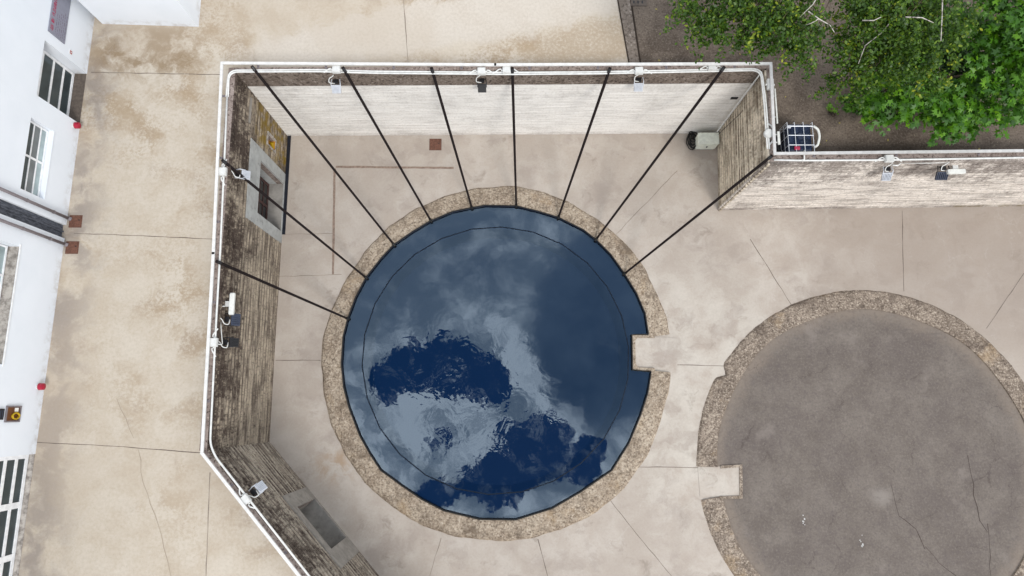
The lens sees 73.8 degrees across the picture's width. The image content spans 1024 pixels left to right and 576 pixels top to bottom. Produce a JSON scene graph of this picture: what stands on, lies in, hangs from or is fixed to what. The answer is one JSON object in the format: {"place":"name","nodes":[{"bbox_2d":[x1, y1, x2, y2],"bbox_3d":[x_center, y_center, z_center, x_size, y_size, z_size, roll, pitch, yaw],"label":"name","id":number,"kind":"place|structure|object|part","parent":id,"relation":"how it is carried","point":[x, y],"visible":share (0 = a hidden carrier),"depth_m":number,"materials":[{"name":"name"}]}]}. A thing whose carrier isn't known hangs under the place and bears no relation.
{"place":"outdoors","nodes":[
{"label":"outdoors","id":0,"kind":"place"},
{"bbox_2d":[19,0,627,575],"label":"pavement","id":1,"kind":"structure","parent":0,"point":[125,480],"depth_m":25.53,"materials":[{"name":"beige concrete"}]},
{"bbox_2d":[0,0,94,575],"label":"white building","id":2,"kind":"structure","parent":1,"relation":"on","point":[43,72],"depth_m":23.83,"materials":[{"name":"paint"}]},
{"bbox_2d":[0,409,4,419],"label":"wall vent","id":3,"kind":"object","parent":2,"relation":"attached to","point":[2,411],"depth_m":22.56,"materials":[{"name":"black metal"}]},
{"bbox_2d":[0,244,7,295],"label":"window","id":4,"kind":"structure","parent":2,"relation":"in","point":[3,248],"depth_m":23.04,"materials":[{"name":"white glass"}]},
{"bbox_2d":[4,406,21,421],"bbox_3d":[-16.860,4.262,23.091,0.095,0.700,0.551,0,80,0],"label":"hydrant box","id":5,"kind":"object","parent":2,"relation":"attached to","point":[12,413],"visible":1,"depth_m":23.08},
{"bbox_2d":[0,455,28,575],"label":"window","id":6,"kind":"structure","parent":2,"relation":"in","point":[13,469],"depth_m":23.36,"materials":[{"name":"glass"}]},
{"bbox_2d":[21,121,48,196],"bbox_3d":[-16.954,-4.562,24.091,0.080,1.150,2.550,1,80,0],"label":"window","id":7,"kind":"structure","parent":2,"relation":"in","point":[37,137],"depth_m":24.22,"materials":[{"name":"clear glass"}]},
{"bbox_2d":[36,383,45,389],"bbox_3d":[-16.775,3.511,24.312,0.240,0.250,0.250,1,80,0],"label":"alarm sounder","id":8,"kind":"object","parent":2,"relation":"attached to","point":[40,386],"visible":1,"depth_m":24.23,"materials":[{"name":"red plastic"}]},
{"bbox_2d":[37,49,74,115],"bbox_3d":[-17.204,-7.610,25.396,0.080,2.430,2.060,1,80,0],"label":"window","id":9,"kind":"structure","parent":2,"relation":"in","point":[55,84],"depth_m":25.71,"materials":[{"name":"glass"}]},
{"bbox_2d":[48,0,70,43],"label":"sign panel","id":10,"kind":"object","parent":2,"relation":"attached to","point":[58,19],"visible":1,"depth_m":25.09,"materials":[{"name":"white"}]},
{"bbox_2d":[72,122,80,128],"bbox_3d":[-16.610,-6.203,26.047,0.240,0.250,0.250,1,80,0],"label":"alarm sounder","id":11,"kind":"object","parent":2,"relation":"attached to","point":[76,125],"visible":1,"depth_m":25.97,"materials":[{"name":"red plastic"}]},
{"bbox_2d":[65,241,78,253],"bbox_3d":[-16.479,-1.517,25.562,0.480,0.028,0.480,0,80,0],"label":"drain cover","id":12,"kind":"object","parent":1,"relation":"on","point":[72,247],"visible":1,"depth_m":25.55,"materials":[{"name":"metal"}]},
{"bbox_2d":[68,215,82,227],"bbox_3d":[-16.465,-2.516,25.741,0.480,0.028,0.480,0,80,0],"label":"drain cover","id":13,"kind":"object","parent":1,"relation":"on","point":[75,221],"visible":1,"depth_m":25.73,"materials":[{"name":"metal"}]},
{"bbox_2d":[78,0,200,26],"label":"white block","id":14,"kind":"structure","parent":1,"relation":"on","point":[160,12],"depth_m":26.35,"materials":[{"name":"paint"}]},
{"bbox_2d":[270,133,1023,575],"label":"court floor","id":15,"kind":"structure","parent":0,"point":[724,283],"depth_m":30.65,"materials":[{"name":"grey concrete"}]},
{"bbox_2d":[199,68,287,449],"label":"retaining wall","id":16,"kind":"structure","parent":15,"relation":"on","point":[256,146],"depth_m":26.80,"materials":[{"name":"concrete"}]},
{"bbox_2d":[200,62,224,453],"bbox_3d":[-10.653,-1.408,24.445,0.165,0.251,14.329,-1,80,-1],"label":"handrail","id":17,"kind":"object","parent":16,"relation":"on","point":[211,302],"visible":1,"depth_m":24.23,"materials":[{"name":"white metal"}]},
{"bbox_2d":[210,328,218,356],"bbox_3d":[-10.437,1.906,23.885,0.270,0.178,1.013,0,80,0],"label":"junction box","id":18,"kind":"object","parent":16,"relation":"on","point":[213,342],"visible":1,"depth_m":23.82,"materials":[{"name":"white plastic"}]},
{"bbox_2d":[219,159,226,185],"bbox_3d":[-10.581,-4.253,24.983,0.270,0.178,1.014,0,80,0],"label":"junction box","id":19,"kind":"object","parent":16,"relation":"on","point":[222,171],"visible":1,"depth_m":24.92,"materials":[{"name":"white plastic"}]},
{"bbox_2d":[218,337,238,347],"bbox_3d":[-10.267,1.947,24.361,0.805,0.755,0.414,0,80,0],"label":"floodlight","id":20,"kind":"object","parent":16,"relation":"attached to","point":[233,342],"visible":0.98,"depth_m":24.50,"materials":[{"name":"black metal"}]},
{"bbox_2d":[220,313,240,325],"bbox_3d":[-10.268,1.109,24.511,0.805,0.755,0.493,0,80,0],"label":"floodlight","id":21,"kind":"object","parent":16,"relation":"attached to","point":[235,319],"visible":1,"depth_m":24.65,"materials":[{"name":"blue metal"}]},
{"bbox_2d":[225,293,235,314],"bbox_3d":[-10.230,0.575,24.674,0.400,0.130,0.800,0,80,0],"label":"batten light","id":22,"kind":"object","parent":16,"relation":"attached to","point":[230,303],"visible":1,"depth_m":24.63,"materials":[{"name":"white plastic"}]},
{"bbox_2d":[231,169,250,179],"bbox_3d":[-10.276,-4.281,25.473,0.805,0.755,0.424,0,80,0],"label":"floodlight","id":23,"kind":"object","parent":16,"relation":"attached to","point":[245,173],"visible":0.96,"depth_m":25.63,"materials":[{"name":"white metal"}]},
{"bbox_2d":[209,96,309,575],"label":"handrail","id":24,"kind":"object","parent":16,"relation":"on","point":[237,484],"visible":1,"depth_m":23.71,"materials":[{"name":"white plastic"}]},
{"bbox_2d":[258,176,268,219],"bbox_3d":[-11.089,-3.898,29.576,0.063,2.780,2.150,0,80,0],"label":"window","id":25,"kind":"structure","parent":16,"relation":"in","point":[263,185],"depth_m":30.44,"materials":[{"name":"black glass"}]},
{"bbox_2d":[215,260,349,319],"bbox_3d":[-8.856,0.210,27.172,3.676,6.173,0.123,20,80,3],"label":"tension strap","id":26,"kind":"object","parent":16,"relation":"attached to","point":[267,283],"visible":1,"depth_m":26.53,"materials":[{"name":"black fabric"}]},
{"bbox_2d":[221,159,367,279],"bbox_3d":[-8.529,-2.551,27.664,5.351,6.183,0.123,37,82,6],"label":"tension strap","id":27,"kind":"object","parent":16,"relation":"attached to","point":[226,163],"visible":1,"depth_m":27.16,"materials":[{"name":"black fabric"}]},
{"bbox_2d":[282,136,290,233],"bbox_3d":[-10.349,-4.742,31.234,0.204,0.060,4.708,0,80,0],"label":"drain channel","id":28,"kind":"object","parent":15,"relation":"on","point":[286,180],"visible":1,"depth_m":31.27,"materials":[{"name":"black metal"}]},
{"bbox_2d":[204,442,378,575],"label":"retaining wall","id":29,"kind":"structure","parent":15,"relation":"on","point":[304,525],"depth_m":25.51,"materials":[{"name":"concrete"}]},
{"bbox_2d":[239,489,257,508],"bbox_3d":[-8.960,7.114,22.964,0.270,0.178,1.014,-41,83,-7],"label":"junction box","id":30,"kind":"object","parent":29,"relation":"on","point":[245,498],"visible":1,"depth_m":22.89,"materials":[{"name":"white plastic"}]},
{"bbox_2d":[201,452,300,575],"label":"handrail","id":31,"kind":"object","parent":29,"relation":"on","point":[252,516],"visible":1,"depth_m":22.74,"materials":[{"name":"white metal"}]},
{"bbox_2d":[248,480,267,497],"bbox_3d":[-8.902,7.050,23.458,0.805,0.755,0.424,-41,83,-7],"label":"floodlight","id":32,"kind":"object","parent":29,"relation":"attached to","point":[260,487],"visible":0.95,"depth_m":23.61,"materials":[{"name":"white metal"}]},
{"bbox_2d":[332,166,453,273],"bbox_3d":[-5.451,-3.119,30.996,5.528,0.001,5.103,0,80,0],"label":"floor slot","id":33,"kind":"object","parent":15,"relation":"on","point":[334,187],"visible":0.96,"depth_m":31.42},
{"bbox_2d":[429,139,441,149],"bbox_3d":[-3.550,-6.653,31.628,0.560,0.028,0.560,0,80,0],"label":"drain cover","id":34,"kind":"object","parent":15,"relation":"on","point":[434,144],"visible":1,"depth_m":31.62,"materials":[{"name":"metal"}]},
{"bbox_2d":[341,205,651,519],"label":"water","id":35,"kind":"structure","parent":15,"relation":"on","point":[488,372],"depth_m":30.84,"materials":[{"name":"blue liquid"}]},
{"bbox_2d":[321,186,676,540],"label":"pool kerb","id":36,"kind":"structure","parent":15,"relation":"on","point":[651,352],"depth_m":29.65,"materials":[{"name":"stone"}]},
{"bbox_2d":[230,65,768,135],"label":"retaining wall","id":37,"kind":"structure","parent":15,"relation":"on","point":[410,104],"depth_m":28.31,"materials":[{"name":"concrete"}]},
{"bbox_2d":[251,65,395,245],"bbox_3d":[-7.517,-5.111,28.123,0.125,6.190,7.141,-39,82,-7],"label":"tension strap","id":38,"kind":"object","parent":37,"relation":"attached to","point":[253,68],"visible":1,"depth_m":27.64,"materials":[{"name":"black fabric"}]},
{"bbox_2d":[328,75,340,92],"bbox_3d":[-6.795,-7.962,26.149,0.424,0.755,0.805,0,80,0],"label":"floodlight","id":39,"kind":"object","parent":37,"relation":"attached to","point":[336,88],"visible":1,"depth_m":26.25,"materials":[{"name":"white metal"}]},
{"bbox_2d":[324,66,349,73],"bbox_3d":[-6.611,-8.225,25.714,1.013,0.178,0.270,0,80,0],"label":"junction box","id":40,"kind":"object","parent":37,"relation":"on","point":[336,69],"visible":1,"depth_m":25.64,"materials":[{"name":"white plastic"}]},
{"bbox_2d":[341,66,432,222],"bbox_3d":[-4.997,-5.639,28.235,0.123,6.182,5.166,-32,82,-6],"label":"tension strap","id":41,"kind":"object","parent":37,"relation":"attached to","point":[378,129],"visible":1,"depth_m":27.73,"materials":[{"name":"black fabric"}]},
{"bbox_2d":[430,67,472,209],"bbox_3d":[-2.416,-5.934,28.303,0.124,6.176,3.949,-19,81,-4],"label":"tension strap","id":42,"kind":"object","parent":37,"relation":"attached to","point":[446,120],"visible":1,"depth_m":27.77,"materials":[{"name":"black fabric"}]},
{"bbox_2d":[476,75,486,92],"bbox_3d":[-1.180,-8.008,26.187,0.414,0.755,0.805,0,80,0],"label":"floodlight","id":43,"kind":"object","parent":37,"relation":"attached to","point":[481,88],"visible":0.98,"depth_m":26.29,"materials":[{"name":"black metal"}]},
{"bbox_2d":[470,67,492,74],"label":"junction box","id":44,"kind":"object","parent":37,"relation":"on","point":[481,71],"visible":1,"depth_m":25.66,"materials":[{"name":"white plastic"}]},
{"bbox_2d":[220,61,769,69],"bbox_3d":[-0.566,-8.387,25.744,20.709,0.253,0.181,0,80,0],"label":"handrail","id":45,"kind":"object","parent":37,"relation":"on","point":[529,65],"visible":1,"depth_m":25.62,"materials":[{"name":"white metal"}]},
{"bbox_2d":[225,68,769,148],"bbox_3d":[-0.580,-6.755,25.543,20.318,0.062,3.239,0,80,0],"label":"conduit","id":46,"kind":"object","parent":37,"relation":"on","point":[758,71],"visible":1,"depth_m":25.76,"materials":[{"name":"white plastic"}]},
{"bbox_2d":[717,75,759,131],"bbox_3d":[9.363,-7.627,28.356,0.066,5.154,0.291,36,82,6],"label":"feed pipe","id":47,"kind":"object","parent":46,"relation":"attached to","point":[739,101],"visible":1,"depth_m":28.07,"materials":[{"name":"white plastic"}]},
{"bbox_2d":[495,66,518,73],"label":"junction box","id":48,"kind":"object","parent":37,"relation":"on","point":[506,70],"visible":1,"depth_m":25.67,"materials":[{"name":"white plastic"}]},
{"bbox_2d":[511,67,517,207],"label":"tension strap","id":49,"kind":"object","parent":37,"relation":"attached to","point":[513,118],"visible":1,"depth_m":27.86,"materials":[{"name":"black fabric"}]},
{"bbox_2d":[557,67,611,218],"bbox_3d":[2.889,-5.716,28.293,0.131,6.183,4.502,21,80,3],"label":"tension strap","id":50,"kind":"object","parent":37,"relation":"attached to","point":[590,125],"visible":1,"depth_m":27.76,"materials":[{"name":"black fabric"}]},
{"bbox_2d":[634,75,643,91],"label":"floodlight","id":51,"kind":"object","parent":37,"relation":"attached to","point":[638,87],"visible":0.94,"depth_m":26.33,"materials":[{"name":"white metal"}]},
{"bbox_2d":[627,67,651,74],"bbox_3d":[4.795,-8.200,25.771,1.013,0.178,0.270,0,80,0],"label":"junction box","id":52,"kind":"object","parent":37,"relation":"on","point":[638,70],"visible":1,"depth_m":25.70,"materials":[{"name":"white plastic"}]},
{"bbox_2d":[594,66,725,240],"bbox_3d":[5.876,-5.235,28.218,0.132,6.194,6.782,39,82,6],"label":"tension strap","id":53,"kind":"object","parent":37,"relation":"attached to","point":[722,69],"visible":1,"depth_m":27.75,"materials":[{"name":"black fabric"}]},
{"bbox_2d":[700,66,721,70],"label":"junction box","id":54,"kind":"object","parent":37,"relation":"on","point":[711,68],"visible":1,"depth_m":25.75,"materials":[{"name":"white plastic"}]},
{"bbox_2d":[686,131,697,149],"bbox_3d":[8.373,-6.800,31.565,0.640,0.313,0.888,0,80,0],"label":"cable coil","id":55,"kind":"object","parent":15,"relation":"on","point":[692,134],"visible":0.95,"depth_m":31.52,"materials":[{"name":"black rubber"}]},
{"bbox_2d":[695,133,718,148],"bbox_3d":[8.913,-6.712,31.322,0.957,0.785,0.564,0,80,0],"label":"electric cabinet","id":56,"kind":"object","parent":15,"relation":"on","point":[707,141],"visible":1,"depth_m":30.96,"materials":[{"name":"metal"}]},
{"bbox_3d":[8.689,-6.474,31.245,0.429,0.570,0.019,0,80,0],"label":"door","id":57,"kind":"part","parent":56,"relation":"part of","materials":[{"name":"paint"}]},
{"bbox_3d":[9.138,-6.474,31.248,0.429,0.570,0.019,0,80,0],"label":"door","id":58,"kind":"part","parent":56,"relation":"part of","materials":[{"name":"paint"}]},
{"bbox_2d":[717,66,772,210],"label":"retaining wall","id":59,"kind":"structure","parent":15,"relation":"on","point":[742,150],"depth_m":27.97,"materials":[{"name":"concrete"}]},
{"bbox_2d":[763,123,772,144],"bbox_3d":[9.575,-5.741,25.364,0.420,0.141,0.885,0,80,0],"label":"junction box","id":60,"kind":"object","parent":59,"relation":"on","point":[767,133],"visible":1,"depth_m":25.31,"materials":[{"name":"white plastic"}]},
{"bbox_2d":[776,131,779,144],"bbox_3d":[9.841,-5.546,25.270,0.141,0.080,0.512,0,80,0],"label":"rail board","id":61,"kind":"object","parent":60,"relation":"attached to","point":[778,137],"visible":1,"depth_m":25.25,"materials":[{"name":"white paint"}]},
{"bbox_2d":[765,79,774,89],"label":"junction box","id":62,"kind":"object","parent":59,"relation":"on","point":[767,84],"visible":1,"depth_m":25.64,"materials":[{"name":"white plastic"}]},
{"bbox_2d":[769,62,775,154],"bbox_3d":[9.687,-6.679,25.494,0.130,0.255,3.649,1,80,0],"label":"handrail","id":63,"kind":"object","parent":59,"relation":"on","point":[772,107],"visible":1,"depth_m":25.38,"materials":[{"name":"white metal"}]},
{"bbox_2d":[774,89,777,123],"bbox_3d":[9.832,-6.787,25.492,0.105,0.080,1.382,0,80,0],"label":"rail board","id":64,"kind":"object","parent":59,"relation":"attached to","point":[776,116],"visible":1,"depth_m":25.46,"materials":[{"name":"white paint"}]},
{"bbox_2d":[696,290,1023,575],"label":"disc kerb","id":65,"kind":"structure","parent":15,"relation":"on","point":[719,483],"depth_m":29.84,"materials":[{"name":"stone"}]},
{"bbox_2d":[717,309,1023,575],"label":"paved disc","id":66,"kind":"object","parent":15,"relation":"on","point":[893,443],"visible":1,"depth_m":29.27,"materials":[{"name":"grey concrete"}]},
{"bbox_2d":[718,152,1023,209],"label":"retaining wall","id":67,"kind":"structure","parent":15,"relation":"on","point":[846,184],"depth_m":27.86,"materials":[{"name":"concrete"}]},
{"bbox_2d":[623,154,772,274],"bbox_3d":[7.275,-2.738,27.782,5.680,6.188,0.130,-35,82,-6],"label":"tension strap","id":68,"kind":"object","parent":67,"relation":"attached to","point":[769,157],"visible":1,"depth_m":27.23,"materials":[{"name":"black fabric"}]},
{"bbox_2d":[881,163,893,180],"bbox_3d":[14.160,-4.505,25.645,0.424,0.755,0.805,-1,80,0],"label":"floodlight","id":69,"kind":"object","parent":67,"relation":"attached to","point":[886,175],"visible":1,"depth_m":25.75,"materials":[{"name":"white metal"}]},
{"bbox_2d":[875,155,901,162],"bbox_3d":[13.924,-4.776,25.210,1.013,0.178,0.270,-1,80,0],"label":"junction box","id":70,"kind":"object","parent":67,"relation":"on","point":[888,158],"visible":1,"depth_m":25.14,"materials":[{"name":"white plastic"}]},
{"bbox_2d":[774,149,1023,156],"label":"handrail","id":71,"kind":"object","parent":67,"relation":"on","point":[978,152],"visible":1,"depth_m":25.09,"materials":[{"name":"white metal"}]},
{"bbox_2d":[774,157,1023,160],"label":"conduit","id":72,"kind":"object","parent":67,"relation":"on","point":[900,159],"visible":1,"depth_m":25.24,"materials":[{"name":"white plastic"}]},
{"bbox_2d":[892,163,927,165],"bbox_3d":[15.267,-4.671,25.515,2.142,0.125,0.135,-3,80,-1],"label":"cable run","id":73,"kind":"object","parent":67,"relation":"attached to","point":[909,163],"visible":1,"depth_m":25.48,"materials":[{"name":"white plastic"}]},
{"bbox_2d":[934,162,949,179],"bbox_3d":[16.282,-4.534,25.662,0.493,0.755,0.805,-1,80,0],"label":"floodlight","id":74,"kind":"object","parent":67,"relation":"attached to","point":[941,174],"visible":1,"depth_m":25.78,"materials":[{"name":"black metal"}]},
{"bbox_2d":[946,165,965,173],"bbox_3d":[16.722,-4.490,25.724,0.680,0.130,0.400,-1,80,0],"label":"batten light","id":75,"kind":"object","parent":67,"relation":"attached to","point":[955,170],"visible":1,"depth_m":25.65,"materials":[{"name":"white plastic"}]},
{"bbox_2d":[633,0,1023,151],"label":"asphalt yard","id":76,"kind":"structure","parent":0,"point":[796,105],"depth_m":26.84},
{"bbox_2d":[617,0,640,62],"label":"kerb strip","id":77,"kind":"object","parent":76,"relation":"on","point":[626,12],"depth_m":27.23,"materials":[{"name":"brown stone"}]},
{"bbox_2d":[631,0,646,5],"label":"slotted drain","id":78,"kind":"object","parent":76,"relation":"on","point":[638,2],"visible":1,"depth_m":27.44,"materials":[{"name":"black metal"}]},
{"bbox_2d":[659,0,838,86],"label":"birch tree","id":79,"kind":"object","parent":76,"relation":"on","point":[715,15],"visible":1,"depth_m":21.25,"materials":[{"name":"green plant"}]},
{"bbox_2d":[776,122,820,151],"bbox_3d":[10.827,-5.504,25.825,1.229,1.204,1.186,0,80,0],"label":"shopping cart","id":80,"kind":"object","parent":76,"relation":"on","point":[794,137],"visible":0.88,"depth_m":25.35,"materials":[{"name":"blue metal"}]},
{"bbox_2d":[826,103,838,116],"bbox_3d":[12.450,-6.923,26.571,0.375,0.472,0.589,-26,81,-5],"label":"weed tuft","id":81,"kind":"object","parent":76,"relation":"on","point":[831,109],"visible":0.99,"depth_m":26.43,"materials":[{"name":"green plant"}]},
{"bbox_2d":[842,93,867,124],"bbox_3d":[13.185,-6.943,26.331,1.419,0.932,1.027,35,82,6],"label":"young shrub","id":82,"kind":"object","parent":76,"relation":"on","point":[847,109],"visible":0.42,"depth_m":26.08,"materials":[{"name":"green plant"}]},
{"bbox_2d":[807,0,1001,114],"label":"birch tree","id":83,"kind":"object","parent":76,"relation":"on","point":[892,21],"visible":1,"depth_m":20.86,"materials":[{"name":"green plant"}]},
{"bbox_2d":[858,0,996,97],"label":"maple tree","id":84,"kind":"object","parent":76,"relation":"on","point":[944,66],"visible":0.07,"depth_m":24.35,"materials":[{"name":"green plant"}]},
{"bbox_2d":[856,52,1011,146],"bbox_3d":[15.130,-6.565,24.636,6.063,3.972,3.222,0,80,0],"label":"maple tree","id":85,"kind":"object","parent":76,"relation":"on","point":[955,112],"visible":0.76,"depth_m":23.54,"materials":[{"name":"green plant"}]},
{"bbox_2d":[946,0,1023,129],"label":"maple tree","id":86,"kind":"object","parent":76,"relation":"on","point":[1003,41],"visible":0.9,"depth_m":22.39,"materials":[{"name":"green plant"}]}
]}

